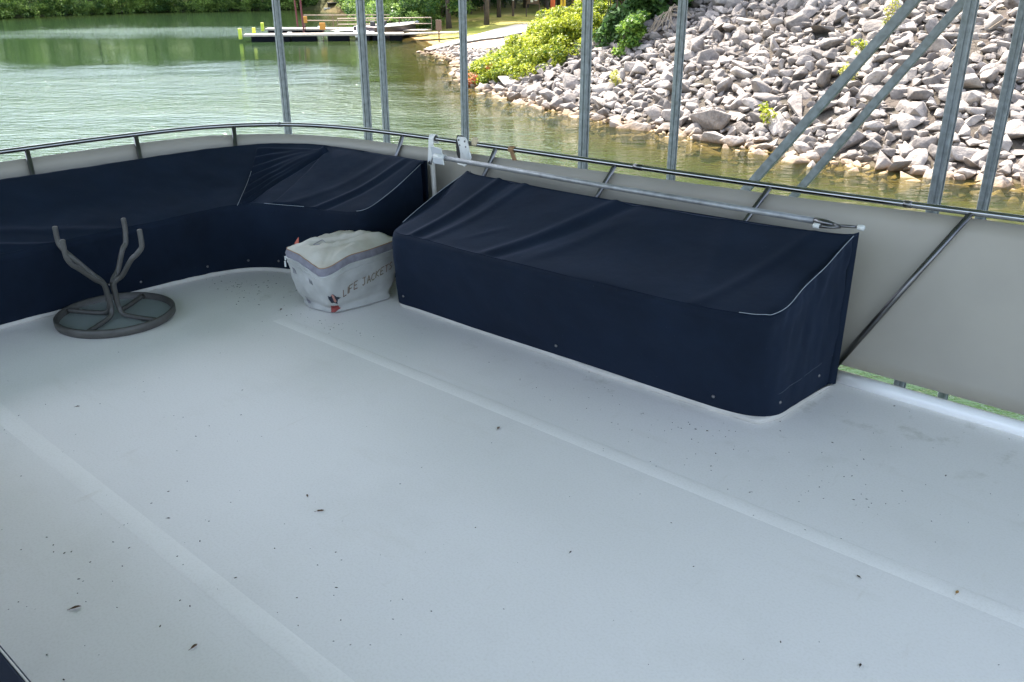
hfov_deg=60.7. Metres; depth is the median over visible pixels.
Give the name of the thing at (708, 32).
riprap rock
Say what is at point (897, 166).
riprap rock
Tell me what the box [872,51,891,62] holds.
riprap rock
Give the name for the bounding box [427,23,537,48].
ramp
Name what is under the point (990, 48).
riprap rock
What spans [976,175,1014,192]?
riprap rock
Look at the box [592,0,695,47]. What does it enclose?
bush
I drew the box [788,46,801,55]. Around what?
riprap rock
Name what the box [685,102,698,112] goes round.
riprap rock
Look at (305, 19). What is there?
dock sign
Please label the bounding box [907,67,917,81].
riprap rock
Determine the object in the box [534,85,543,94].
riprap rock
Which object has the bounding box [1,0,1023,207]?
ground
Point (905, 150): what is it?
riprap rock
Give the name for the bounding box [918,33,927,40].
riprap rock
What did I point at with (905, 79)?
riprap rock
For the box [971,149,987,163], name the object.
riprap rock
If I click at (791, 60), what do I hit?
riprap rock
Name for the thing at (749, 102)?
riprap rock
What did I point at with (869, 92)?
riprap rock
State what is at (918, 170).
riprap rock
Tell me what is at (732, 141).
riprap rock
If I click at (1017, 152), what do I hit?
riprap rock
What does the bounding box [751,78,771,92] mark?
riprap rock
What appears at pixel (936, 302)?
railing
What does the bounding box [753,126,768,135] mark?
riprap rock
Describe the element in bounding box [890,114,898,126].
riprap rock
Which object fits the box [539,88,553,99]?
riprap rock
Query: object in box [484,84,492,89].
riprap rock
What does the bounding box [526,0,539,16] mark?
information board
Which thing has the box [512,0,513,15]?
notice post
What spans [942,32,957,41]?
riprap rock
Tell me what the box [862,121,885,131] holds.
riprap rock
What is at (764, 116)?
weed
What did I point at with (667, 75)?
riprap rock
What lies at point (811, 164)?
riprap rock
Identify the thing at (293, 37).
floating dock
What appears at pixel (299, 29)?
floating dock
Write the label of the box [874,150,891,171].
riprap rock
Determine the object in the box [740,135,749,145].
riprap rock
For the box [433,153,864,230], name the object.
awning pole
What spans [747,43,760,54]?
riprap rock
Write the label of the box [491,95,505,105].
riprap rock
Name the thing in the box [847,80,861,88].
riprap rock
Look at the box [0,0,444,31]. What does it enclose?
undergrowth
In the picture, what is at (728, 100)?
riprap rock
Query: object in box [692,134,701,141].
riprap rock
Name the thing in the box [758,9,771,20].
riprap rock
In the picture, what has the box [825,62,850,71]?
riprap rock
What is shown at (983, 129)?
riprap rock
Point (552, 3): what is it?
padded post
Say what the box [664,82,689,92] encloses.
riprap rock
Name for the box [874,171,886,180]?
riprap rock
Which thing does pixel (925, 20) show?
riprap rock
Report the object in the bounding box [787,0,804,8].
riprap rock
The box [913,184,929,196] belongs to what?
riprap rock
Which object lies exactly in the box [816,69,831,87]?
riprap rock
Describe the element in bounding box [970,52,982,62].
riprap rock
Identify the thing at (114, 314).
side table
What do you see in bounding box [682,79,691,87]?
riprap rock
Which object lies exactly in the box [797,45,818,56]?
riprap rock
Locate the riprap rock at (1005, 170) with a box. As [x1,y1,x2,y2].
[997,163,1010,175]
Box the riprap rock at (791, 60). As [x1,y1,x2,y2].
[787,55,798,65]
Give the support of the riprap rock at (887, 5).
on the ground
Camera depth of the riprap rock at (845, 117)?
23.58 m
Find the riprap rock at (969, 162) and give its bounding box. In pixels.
[963,156,978,167]
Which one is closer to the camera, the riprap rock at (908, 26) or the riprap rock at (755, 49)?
the riprap rock at (908, 26)
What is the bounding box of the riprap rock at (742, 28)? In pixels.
[731,26,746,35]
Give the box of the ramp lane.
[429,34,521,52]
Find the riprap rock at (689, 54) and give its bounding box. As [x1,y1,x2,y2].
[684,50,694,61]
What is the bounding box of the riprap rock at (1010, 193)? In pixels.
[1006,188,1019,200]
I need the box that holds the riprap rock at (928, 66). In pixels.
[918,61,936,72]
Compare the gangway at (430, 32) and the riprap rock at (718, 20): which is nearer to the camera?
the riprap rock at (718, 20)
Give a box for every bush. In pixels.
[468,0,622,85]
[468,63,494,89]
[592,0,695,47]
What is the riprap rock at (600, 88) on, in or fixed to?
on the ground
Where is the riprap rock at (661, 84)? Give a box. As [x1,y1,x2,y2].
[653,80,670,88]
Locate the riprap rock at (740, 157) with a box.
[731,150,747,158]
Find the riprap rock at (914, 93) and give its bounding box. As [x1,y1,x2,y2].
[907,86,933,99]
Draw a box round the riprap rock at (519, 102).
[510,99,525,107]
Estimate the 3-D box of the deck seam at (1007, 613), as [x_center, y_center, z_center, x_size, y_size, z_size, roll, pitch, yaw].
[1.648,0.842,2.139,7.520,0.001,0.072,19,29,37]
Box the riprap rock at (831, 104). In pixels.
[821,101,836,112]
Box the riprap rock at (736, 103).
[730,93,750,108]
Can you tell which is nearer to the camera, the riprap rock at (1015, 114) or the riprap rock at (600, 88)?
the riprap rock at (1015, 114)
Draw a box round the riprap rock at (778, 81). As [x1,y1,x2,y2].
[772,76,781,86]
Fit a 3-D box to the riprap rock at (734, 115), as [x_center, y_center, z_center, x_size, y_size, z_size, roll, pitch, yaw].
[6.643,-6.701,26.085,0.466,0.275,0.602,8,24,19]
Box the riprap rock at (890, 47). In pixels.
[885,43,898,52]
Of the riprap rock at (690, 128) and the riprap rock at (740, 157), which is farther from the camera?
the riprap rock at (690, 128)
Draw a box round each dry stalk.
[648,4,691,33]
[933,40,989,67]
[989,9,1015,28]
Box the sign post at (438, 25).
[435,20,441,41]
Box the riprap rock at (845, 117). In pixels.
[830,108,861,126]
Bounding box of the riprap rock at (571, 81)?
[563,73,579,91]
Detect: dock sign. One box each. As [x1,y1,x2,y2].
[303,16,306,29]
[319,23,325,37]
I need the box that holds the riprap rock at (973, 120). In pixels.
[965,115,984,125]
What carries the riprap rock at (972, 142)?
on the ground
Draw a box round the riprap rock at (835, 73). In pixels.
[820,65,839,76]
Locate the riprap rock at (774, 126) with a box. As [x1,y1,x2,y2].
[767,112,785,135]
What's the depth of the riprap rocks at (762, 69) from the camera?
28.05 m
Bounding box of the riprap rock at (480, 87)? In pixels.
[477,83,484,92]
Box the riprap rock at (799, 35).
[795,33,804,39]
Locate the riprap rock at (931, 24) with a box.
[925,17,938,33]
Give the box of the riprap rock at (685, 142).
[679,139,691,148]
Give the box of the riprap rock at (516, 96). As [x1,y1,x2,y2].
[508,92,520,103]
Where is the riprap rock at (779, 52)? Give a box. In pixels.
[774,48,788,57]
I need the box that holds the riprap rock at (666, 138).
[660,136,668,145]
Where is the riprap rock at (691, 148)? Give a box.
[685,144,698,155]
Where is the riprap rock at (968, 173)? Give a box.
[957,168,976,178]
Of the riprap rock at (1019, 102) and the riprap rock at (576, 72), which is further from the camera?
the riprap rock at (576, 72)
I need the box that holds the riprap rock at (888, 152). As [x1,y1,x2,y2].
[878,148,896,157]
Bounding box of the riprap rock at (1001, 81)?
[996,77,1021,86]
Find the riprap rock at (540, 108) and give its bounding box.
[534,106,545,113]
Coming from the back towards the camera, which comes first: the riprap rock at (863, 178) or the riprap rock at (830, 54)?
the riprap rock at (830, 54)
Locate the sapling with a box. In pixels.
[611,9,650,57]
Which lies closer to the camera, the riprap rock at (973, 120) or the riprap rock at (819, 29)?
the riprap rock at (973, 120)
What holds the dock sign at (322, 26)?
attached to the floating dock at (293, 37)
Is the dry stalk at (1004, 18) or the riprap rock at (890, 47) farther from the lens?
the riprap rock at (890, 47)
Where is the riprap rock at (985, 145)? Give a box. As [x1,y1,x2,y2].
[979,143,989,148]
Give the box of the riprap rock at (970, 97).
[961,90,985,105]
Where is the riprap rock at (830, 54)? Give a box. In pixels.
[822,48,838,59]
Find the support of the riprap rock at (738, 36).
on the riprap rocks at (762, 69)
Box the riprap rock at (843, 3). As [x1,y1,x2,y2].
[827,0,855,9]
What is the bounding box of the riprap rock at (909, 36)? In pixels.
[901,33,913,44]
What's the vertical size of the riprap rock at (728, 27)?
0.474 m
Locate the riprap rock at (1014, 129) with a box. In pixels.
[1004,119,1023,138]
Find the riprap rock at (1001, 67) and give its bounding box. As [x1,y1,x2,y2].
[993,64,1005,73]
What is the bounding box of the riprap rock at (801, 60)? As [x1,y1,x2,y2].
[795,55,816,66]
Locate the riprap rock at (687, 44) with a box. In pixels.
[685,40,689,49]
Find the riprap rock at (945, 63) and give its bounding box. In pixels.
[934,56,952,70]
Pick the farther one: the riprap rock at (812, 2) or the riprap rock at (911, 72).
the riprap rock at (812, 2)
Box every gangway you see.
[330,17,431,31]
[403,31,458,34]
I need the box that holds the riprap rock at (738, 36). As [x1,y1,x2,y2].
[731,30,748,44]
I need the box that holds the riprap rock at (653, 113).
[644,106,661,120]
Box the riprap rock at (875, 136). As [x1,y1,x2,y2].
[866,132,881,142]
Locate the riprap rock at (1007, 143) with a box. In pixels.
[1001,133,1012,150]
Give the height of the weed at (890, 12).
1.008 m
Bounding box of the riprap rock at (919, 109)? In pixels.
[902,102,927,116]
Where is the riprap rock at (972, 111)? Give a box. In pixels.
[965,107,985,115]
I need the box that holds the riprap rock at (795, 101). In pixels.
[787,92,802,118]
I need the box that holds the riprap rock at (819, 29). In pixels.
[811,25,834,33]
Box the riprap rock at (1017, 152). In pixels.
[1010,149,1023,155]
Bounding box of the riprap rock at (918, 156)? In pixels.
[904,149,927,165]
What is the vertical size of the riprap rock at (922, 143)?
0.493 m
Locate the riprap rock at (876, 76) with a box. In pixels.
[863,70,887,83]
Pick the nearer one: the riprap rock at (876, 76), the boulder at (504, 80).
the riprap rock at (876, 76)
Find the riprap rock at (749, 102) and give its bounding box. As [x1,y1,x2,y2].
[742,97,762,109]
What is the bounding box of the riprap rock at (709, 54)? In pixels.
[696,48,719,64]
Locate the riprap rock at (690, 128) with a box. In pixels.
[682,123,701,134]
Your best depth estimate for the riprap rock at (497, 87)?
36.09 m
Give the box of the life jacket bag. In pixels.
[284,230,394,312]
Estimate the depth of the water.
34.88 m
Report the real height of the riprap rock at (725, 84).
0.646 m
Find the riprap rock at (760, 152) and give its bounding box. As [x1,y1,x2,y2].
[751,149,768,164]
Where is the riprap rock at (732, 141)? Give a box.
[720,135,744,148]
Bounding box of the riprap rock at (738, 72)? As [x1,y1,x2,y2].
[730,66,752,78]
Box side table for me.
[52,218,175,338]
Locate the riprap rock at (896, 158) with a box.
[891,156,904,161]
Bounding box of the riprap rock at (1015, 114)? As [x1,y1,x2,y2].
[1010,110,1023,119]
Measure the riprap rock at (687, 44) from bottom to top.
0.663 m
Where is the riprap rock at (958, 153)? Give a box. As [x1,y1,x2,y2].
[950,146,980,161]
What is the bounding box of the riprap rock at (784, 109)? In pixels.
[777,106,788,113]
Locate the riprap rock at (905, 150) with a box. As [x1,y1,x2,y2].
[898,144,914,157]
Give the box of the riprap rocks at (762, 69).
[414,0,1023,208]
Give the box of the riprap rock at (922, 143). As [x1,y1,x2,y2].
[909,136,937,148]
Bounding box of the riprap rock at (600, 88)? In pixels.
[592,82,613,93]
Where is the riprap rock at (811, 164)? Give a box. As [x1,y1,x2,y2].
[797,160,821,179]
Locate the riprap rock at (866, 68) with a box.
[860,65,871,72]
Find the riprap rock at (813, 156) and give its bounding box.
[799,152,819,163]
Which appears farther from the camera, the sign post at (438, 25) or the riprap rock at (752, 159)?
the sign post at (438, 25)
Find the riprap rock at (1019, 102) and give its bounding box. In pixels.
[1011,99,1023,106]
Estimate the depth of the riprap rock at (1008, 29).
24.08 m
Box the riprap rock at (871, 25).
[862,19,886,32]
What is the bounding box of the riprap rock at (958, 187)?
[944,183,969,193]
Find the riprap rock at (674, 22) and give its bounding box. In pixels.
[669,14,687,30]
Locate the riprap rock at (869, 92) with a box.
[860,85,889,100]
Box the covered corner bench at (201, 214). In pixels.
[0,143,428,328]
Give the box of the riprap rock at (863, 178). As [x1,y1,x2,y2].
[857,173,872,183]
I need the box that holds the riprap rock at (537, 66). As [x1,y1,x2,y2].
[534,64,549,71]
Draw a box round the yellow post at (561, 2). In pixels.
[560,0,565,10]
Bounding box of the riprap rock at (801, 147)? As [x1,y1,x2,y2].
[793,141,812,153]
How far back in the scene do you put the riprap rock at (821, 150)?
22.75 m
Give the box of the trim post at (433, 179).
[430,163,436,196]
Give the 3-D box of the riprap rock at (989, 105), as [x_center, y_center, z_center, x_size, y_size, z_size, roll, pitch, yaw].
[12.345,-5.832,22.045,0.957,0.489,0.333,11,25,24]
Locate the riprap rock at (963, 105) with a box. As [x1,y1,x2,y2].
[959,100,969,113]
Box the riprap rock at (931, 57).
[926,52,939,61]
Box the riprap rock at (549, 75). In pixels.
[544,71,555,81]
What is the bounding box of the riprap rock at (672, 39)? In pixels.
[668,37,675,42]
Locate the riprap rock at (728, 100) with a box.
[722,96,735,104]
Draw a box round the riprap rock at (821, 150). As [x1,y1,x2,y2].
[814,143,845,158]
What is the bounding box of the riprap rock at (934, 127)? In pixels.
[925,123,940,131]
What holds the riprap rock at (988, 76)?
on the ground
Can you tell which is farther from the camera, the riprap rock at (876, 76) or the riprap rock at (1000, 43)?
the riprap rock at (876, 76)
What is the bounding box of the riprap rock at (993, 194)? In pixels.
[990,190,1006,201]
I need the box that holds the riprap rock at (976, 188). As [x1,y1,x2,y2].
[964,183,979,189]
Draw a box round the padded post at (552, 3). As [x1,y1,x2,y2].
[550,0,554,9]
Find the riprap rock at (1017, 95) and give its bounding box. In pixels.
[1011,90,1023,102]
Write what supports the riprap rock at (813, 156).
on the ground
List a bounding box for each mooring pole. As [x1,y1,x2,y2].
[294,0,298,26]
[299,0,304,32]
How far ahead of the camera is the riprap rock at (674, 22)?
32.94 m
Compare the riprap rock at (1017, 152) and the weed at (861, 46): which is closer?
the riprap rock at (1017, 152)
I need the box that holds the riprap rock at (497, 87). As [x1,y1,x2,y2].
[494,84,505,91]
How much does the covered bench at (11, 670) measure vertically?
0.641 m
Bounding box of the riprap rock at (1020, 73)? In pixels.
[1003,62,1023,79]
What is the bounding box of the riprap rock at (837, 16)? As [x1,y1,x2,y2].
[823,9,846,24]
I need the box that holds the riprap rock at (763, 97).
[753,92,780,102]
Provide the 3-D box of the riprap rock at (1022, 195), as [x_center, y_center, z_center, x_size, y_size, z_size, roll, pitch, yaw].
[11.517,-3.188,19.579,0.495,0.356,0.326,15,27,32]
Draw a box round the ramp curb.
[432,31,525,50]
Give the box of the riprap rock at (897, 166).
[886,159,911,172]
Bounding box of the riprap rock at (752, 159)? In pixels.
[743,152,755,165]
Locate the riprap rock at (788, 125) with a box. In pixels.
[782,121,794,130]
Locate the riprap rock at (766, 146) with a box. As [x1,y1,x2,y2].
[748,143,773,149]
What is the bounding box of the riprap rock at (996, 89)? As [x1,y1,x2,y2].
[992,85,1000,94]
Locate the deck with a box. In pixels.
[0,271,1023,681]
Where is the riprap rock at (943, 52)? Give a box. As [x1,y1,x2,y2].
[939,48,954,57]
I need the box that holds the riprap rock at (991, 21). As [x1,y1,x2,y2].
[984,14,1004,30]
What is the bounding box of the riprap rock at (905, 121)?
[897,113,927,132]
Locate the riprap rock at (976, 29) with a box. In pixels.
[954,25,983,32]
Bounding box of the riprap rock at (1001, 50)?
[996,46,1007,57]
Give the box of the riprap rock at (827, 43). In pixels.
[816,37,843,49]
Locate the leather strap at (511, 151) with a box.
[508,146,516,159]
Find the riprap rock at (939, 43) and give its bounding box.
[928,35,952,52]
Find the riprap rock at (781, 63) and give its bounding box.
[778,58,783,68]
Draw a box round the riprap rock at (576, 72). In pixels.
[572,69,579,76]
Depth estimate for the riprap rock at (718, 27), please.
30.95 m
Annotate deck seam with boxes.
[0,403,354,681]
[273,317,1023,627]
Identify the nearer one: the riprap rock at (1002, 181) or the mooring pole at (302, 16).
the riprap rock at (1002, 181)
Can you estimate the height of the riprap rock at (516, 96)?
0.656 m
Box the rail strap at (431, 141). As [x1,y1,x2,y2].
[428,134,438,164]
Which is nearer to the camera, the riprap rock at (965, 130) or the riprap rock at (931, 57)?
the riprap rock at (965, 130)
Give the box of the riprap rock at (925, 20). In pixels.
[922,14,938,22]
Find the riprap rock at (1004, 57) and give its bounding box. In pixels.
[999,50,1022,63]
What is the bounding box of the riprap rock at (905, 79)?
[897,74,909,84]
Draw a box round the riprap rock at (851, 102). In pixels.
[847,97,856,107]
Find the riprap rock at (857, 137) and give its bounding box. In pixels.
[828,129,865,149]
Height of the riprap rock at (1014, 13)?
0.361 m
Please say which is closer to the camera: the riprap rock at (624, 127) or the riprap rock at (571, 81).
the riprap rock at (624, 127)
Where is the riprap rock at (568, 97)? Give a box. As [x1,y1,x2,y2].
[562,93,576,103]
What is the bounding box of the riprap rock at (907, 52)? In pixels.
[901,49,930,57]
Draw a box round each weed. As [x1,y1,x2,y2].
[609,69,621,86]
[758,101,781,128]
[837,62,860,85]
[851,38,867,55]
[882,0,900,24]
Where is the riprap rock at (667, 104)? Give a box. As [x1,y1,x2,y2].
[662,99,670,109]
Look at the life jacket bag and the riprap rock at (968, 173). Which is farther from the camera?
the riprap rock at (968, 173)
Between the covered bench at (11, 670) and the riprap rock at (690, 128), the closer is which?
the covered bench at (11, 670)
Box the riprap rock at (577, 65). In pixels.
[570,61,580,73]
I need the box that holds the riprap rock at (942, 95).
[938,88,947,101]
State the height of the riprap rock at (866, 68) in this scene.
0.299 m
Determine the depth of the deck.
2.80 m
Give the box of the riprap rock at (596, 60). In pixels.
[593,57,601,66]
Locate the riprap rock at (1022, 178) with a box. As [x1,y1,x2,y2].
[1019,172,1023,186]
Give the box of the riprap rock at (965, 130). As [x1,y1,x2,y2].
[956,123,970,136]
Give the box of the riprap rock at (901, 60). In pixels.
[893,55,928,67]
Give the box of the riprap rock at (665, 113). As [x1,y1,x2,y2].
[661,109,683,120]
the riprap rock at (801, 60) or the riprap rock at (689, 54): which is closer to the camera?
the riprap rock at (801, 60)
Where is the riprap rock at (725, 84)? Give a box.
[716,77,732,92]
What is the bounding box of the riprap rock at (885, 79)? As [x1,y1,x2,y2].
[881,75,891,83]
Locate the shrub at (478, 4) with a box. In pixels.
[442,0,483,13]
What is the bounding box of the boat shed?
[271,0,1023,399]
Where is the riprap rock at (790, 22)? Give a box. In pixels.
[784,14,812,30]
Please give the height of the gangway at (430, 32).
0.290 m
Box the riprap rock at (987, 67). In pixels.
[979,63,993,72]
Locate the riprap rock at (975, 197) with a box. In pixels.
[969,190,979,200]
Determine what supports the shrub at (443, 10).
on the ground
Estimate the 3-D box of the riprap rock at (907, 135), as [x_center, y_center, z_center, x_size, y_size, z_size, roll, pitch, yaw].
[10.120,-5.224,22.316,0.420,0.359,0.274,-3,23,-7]
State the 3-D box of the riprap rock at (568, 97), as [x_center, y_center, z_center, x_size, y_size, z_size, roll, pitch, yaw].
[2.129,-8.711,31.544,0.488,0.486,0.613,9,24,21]
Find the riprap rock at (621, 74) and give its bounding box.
[616,68,624,80]
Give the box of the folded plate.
[430,146,443,164]
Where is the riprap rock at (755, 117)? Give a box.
[748,112,762,122]
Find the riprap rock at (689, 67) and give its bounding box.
[684,62,696,74]
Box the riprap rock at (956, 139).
[934,132,960,143]
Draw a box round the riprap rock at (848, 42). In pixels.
[844,32,861,45]
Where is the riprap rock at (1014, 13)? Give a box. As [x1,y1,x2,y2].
[1008,7,1017,17]
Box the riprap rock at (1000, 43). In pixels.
[997,40,1010,48]
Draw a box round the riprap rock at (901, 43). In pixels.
[895,38,908,48]
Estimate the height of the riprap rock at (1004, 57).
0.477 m
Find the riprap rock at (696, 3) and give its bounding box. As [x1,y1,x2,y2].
[690,0,703,7]
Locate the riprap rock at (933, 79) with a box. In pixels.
[922,72,942,86]
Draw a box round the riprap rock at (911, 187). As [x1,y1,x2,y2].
[895,179,924,194]
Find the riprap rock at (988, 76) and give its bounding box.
[980,67,999,83]
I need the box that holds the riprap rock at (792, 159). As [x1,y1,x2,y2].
[775,154,810,174]
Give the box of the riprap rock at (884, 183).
[879,178,890,187]
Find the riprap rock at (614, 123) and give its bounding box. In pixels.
[609,120,622,134]
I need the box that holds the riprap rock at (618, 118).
[606,116,620,121]
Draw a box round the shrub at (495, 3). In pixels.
[490,0,515,7]
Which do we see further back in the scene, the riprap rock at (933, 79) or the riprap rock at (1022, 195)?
the riprap rock at (933, 79)
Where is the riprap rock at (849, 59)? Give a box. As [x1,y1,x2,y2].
[840,55,857,62]
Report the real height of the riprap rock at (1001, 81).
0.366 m
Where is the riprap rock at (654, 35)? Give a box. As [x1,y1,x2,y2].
[650,31,662,39]
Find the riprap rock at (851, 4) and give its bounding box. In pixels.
[847,1,857,8]
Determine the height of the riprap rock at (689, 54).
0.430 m
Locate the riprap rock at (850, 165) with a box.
[845,163,853,168]
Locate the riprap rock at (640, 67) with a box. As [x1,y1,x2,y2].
[631,61,647,73]
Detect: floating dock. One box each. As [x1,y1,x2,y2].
[238,27,403,42]
[260,14,390,32]
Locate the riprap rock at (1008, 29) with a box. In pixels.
[1003,25,1013,33]
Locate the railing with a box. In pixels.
[0,122,1023,436]
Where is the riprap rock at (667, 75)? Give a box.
[660,70,672,80]
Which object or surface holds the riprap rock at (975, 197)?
on the ground
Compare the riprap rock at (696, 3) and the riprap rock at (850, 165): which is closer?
the riprap rock at (850, 165)
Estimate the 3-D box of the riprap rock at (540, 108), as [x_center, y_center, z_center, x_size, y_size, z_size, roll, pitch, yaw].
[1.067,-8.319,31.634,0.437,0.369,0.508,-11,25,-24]
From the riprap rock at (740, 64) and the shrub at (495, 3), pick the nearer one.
the riprap rock at (740, 64)
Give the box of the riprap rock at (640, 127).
[629,122,651,134]
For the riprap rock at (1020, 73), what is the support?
on the ground
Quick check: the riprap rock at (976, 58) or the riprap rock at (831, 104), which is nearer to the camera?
the riprap rock at (976, 58)
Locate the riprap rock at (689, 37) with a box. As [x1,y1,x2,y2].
[685,34,695,41]
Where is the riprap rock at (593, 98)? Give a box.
[591,96,606,109]
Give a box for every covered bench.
[0,645,30,681]
[392,171,858,423]
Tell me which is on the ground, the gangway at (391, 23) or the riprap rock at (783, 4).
the riprap rock at (783, 4)
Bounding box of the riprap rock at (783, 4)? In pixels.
[776,0,790,8]
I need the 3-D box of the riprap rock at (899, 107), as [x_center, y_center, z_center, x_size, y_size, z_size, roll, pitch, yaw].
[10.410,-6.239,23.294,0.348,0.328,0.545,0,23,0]
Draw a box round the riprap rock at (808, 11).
[796,5,819,17]
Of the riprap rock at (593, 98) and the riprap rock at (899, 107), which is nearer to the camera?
the riprap rock at (899, 107)
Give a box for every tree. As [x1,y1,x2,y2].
[383,0,452,4]
[443,0,475,28]
[484,0,489,24]
[497,0,500,16]
[523,0,528,7]
[544,0,548,11]
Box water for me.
[0,9,1023,420]
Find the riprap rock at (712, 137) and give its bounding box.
[699,131,724,146]
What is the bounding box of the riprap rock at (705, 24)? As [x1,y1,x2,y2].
[698,18,711,33]
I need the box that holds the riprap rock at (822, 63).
[815,58,828,68]
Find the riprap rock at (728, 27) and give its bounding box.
[722,23,736,32]
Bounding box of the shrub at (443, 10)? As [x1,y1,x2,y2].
[421,0,458,17]
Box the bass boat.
[353,21,418,38]
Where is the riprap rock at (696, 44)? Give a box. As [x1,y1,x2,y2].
[690,35,703,52]
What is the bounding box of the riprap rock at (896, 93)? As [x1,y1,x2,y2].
[890,87,907,98]
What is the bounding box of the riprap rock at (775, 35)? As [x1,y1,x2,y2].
[767,33,782,42]
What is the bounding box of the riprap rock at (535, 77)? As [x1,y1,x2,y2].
[528,74,543,82]
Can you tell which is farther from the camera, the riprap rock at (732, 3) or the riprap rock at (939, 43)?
the riprap rock at (732, 3)
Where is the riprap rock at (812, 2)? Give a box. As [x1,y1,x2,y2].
[804,0,817,7]
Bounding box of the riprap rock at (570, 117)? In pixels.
[567,115,578,120]
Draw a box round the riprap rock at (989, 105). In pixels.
[981,99,1023,115]
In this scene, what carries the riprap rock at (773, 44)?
on the ground
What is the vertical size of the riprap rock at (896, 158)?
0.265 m
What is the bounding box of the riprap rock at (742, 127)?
[731,121,752,135]
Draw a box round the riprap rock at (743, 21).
[736,17,758,25]
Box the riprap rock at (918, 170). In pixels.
[909,165,929,176]
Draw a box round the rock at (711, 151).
[700,145,720,160]
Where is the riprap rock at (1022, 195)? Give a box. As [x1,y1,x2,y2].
[1016,189,1023,202]
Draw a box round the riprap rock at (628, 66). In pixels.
[624,61,635,71]
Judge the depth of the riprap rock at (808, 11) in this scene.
29.11 m
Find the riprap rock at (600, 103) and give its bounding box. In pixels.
[595,99,610,110]
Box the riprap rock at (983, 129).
[977,125,990,134]
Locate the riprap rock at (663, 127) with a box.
[654,123,669,133]
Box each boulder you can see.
[498,76,512,86]
[689,109,731,129]
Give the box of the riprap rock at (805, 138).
[795,135,817,142]
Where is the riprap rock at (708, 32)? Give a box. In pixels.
[700,25,713,35]
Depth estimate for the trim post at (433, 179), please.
4.95 m
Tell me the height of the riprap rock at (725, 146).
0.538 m
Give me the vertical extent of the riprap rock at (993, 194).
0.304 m
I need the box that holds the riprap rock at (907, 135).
[902,130,916,140]
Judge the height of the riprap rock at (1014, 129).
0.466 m
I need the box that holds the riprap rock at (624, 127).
[614,123,631,134]
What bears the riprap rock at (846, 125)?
on the ground
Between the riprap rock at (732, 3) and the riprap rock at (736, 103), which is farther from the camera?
the riprap rock at (732, 3)
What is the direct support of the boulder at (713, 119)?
on the ground
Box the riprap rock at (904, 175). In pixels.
[900,171,916,182]
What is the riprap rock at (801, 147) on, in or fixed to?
on the ground
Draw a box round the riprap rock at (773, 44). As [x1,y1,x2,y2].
[770,35,779,51]
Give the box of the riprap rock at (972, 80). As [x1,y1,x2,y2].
[963,73,982,87]
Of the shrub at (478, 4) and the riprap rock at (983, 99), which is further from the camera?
the shrub at (478, 4)
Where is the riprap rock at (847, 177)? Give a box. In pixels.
[844,167,859,186]
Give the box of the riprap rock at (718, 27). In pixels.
[712,22,725,31]
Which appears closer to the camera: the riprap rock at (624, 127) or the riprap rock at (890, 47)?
the riprap rock at (890, 47)
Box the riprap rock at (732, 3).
[727,0,743,8]
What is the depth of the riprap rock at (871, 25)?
26.89 m
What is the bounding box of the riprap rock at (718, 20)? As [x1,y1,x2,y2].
[713,16,729,25]
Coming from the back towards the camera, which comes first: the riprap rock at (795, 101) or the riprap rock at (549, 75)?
the riprap rock at (549, 75)
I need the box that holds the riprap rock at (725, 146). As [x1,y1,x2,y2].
[720,144,731,158]
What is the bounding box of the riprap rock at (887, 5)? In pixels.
[882,0,902,11]
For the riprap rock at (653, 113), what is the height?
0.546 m
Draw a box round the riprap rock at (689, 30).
[686,27,698,33]
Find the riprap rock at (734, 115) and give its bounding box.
[728,112,741,119]
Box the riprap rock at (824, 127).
[812,124,828,133]
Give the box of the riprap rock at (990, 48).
[980,43,998,53]
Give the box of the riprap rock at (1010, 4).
[1002,0,1018,8]
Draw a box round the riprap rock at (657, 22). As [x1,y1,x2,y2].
[654,14,664,29]
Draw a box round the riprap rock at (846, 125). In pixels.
[844,122,850,128]
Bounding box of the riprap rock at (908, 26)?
[897,21,916,32]
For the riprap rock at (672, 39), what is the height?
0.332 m
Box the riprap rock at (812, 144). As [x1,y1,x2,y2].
[807,141,815,149]
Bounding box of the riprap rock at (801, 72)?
[792,66,807,81]
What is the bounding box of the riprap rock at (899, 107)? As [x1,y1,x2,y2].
[895,100,909,111]
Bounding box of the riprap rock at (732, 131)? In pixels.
[726,126,735,135]
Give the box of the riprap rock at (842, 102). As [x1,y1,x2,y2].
[837,92,849,107]
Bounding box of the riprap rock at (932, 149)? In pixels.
[927,144,936,158]
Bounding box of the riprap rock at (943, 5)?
[934,0,955,10]
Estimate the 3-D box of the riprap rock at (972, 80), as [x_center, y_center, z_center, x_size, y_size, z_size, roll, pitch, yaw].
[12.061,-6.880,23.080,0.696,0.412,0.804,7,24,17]
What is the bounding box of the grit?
[8,281,998,679]
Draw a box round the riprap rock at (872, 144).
[859,138,881,150]
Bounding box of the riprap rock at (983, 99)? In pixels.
[980,97,987,104]
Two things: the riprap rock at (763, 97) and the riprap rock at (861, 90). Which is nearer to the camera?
the riprap rock at (861, 90)
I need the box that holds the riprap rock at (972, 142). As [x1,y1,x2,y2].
[965,138,980,145]
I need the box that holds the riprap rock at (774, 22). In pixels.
[768,17,784,29]
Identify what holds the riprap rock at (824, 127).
on the ground
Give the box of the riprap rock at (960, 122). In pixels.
[955,117,964,132]
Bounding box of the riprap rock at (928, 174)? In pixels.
[923,169,932,183]
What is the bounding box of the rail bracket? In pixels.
[456,135,477,166]
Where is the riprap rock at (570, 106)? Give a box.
[559,102,577,111]
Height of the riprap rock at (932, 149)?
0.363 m
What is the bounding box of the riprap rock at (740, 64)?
[732,60,748,70]
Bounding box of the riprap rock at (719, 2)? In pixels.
[712,0,726,5]
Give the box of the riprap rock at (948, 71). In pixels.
[944,67,951,74]
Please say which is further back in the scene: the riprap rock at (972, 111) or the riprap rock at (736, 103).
the riprap rock at (736, 103)
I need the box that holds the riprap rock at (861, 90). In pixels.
[855,83,872,98]

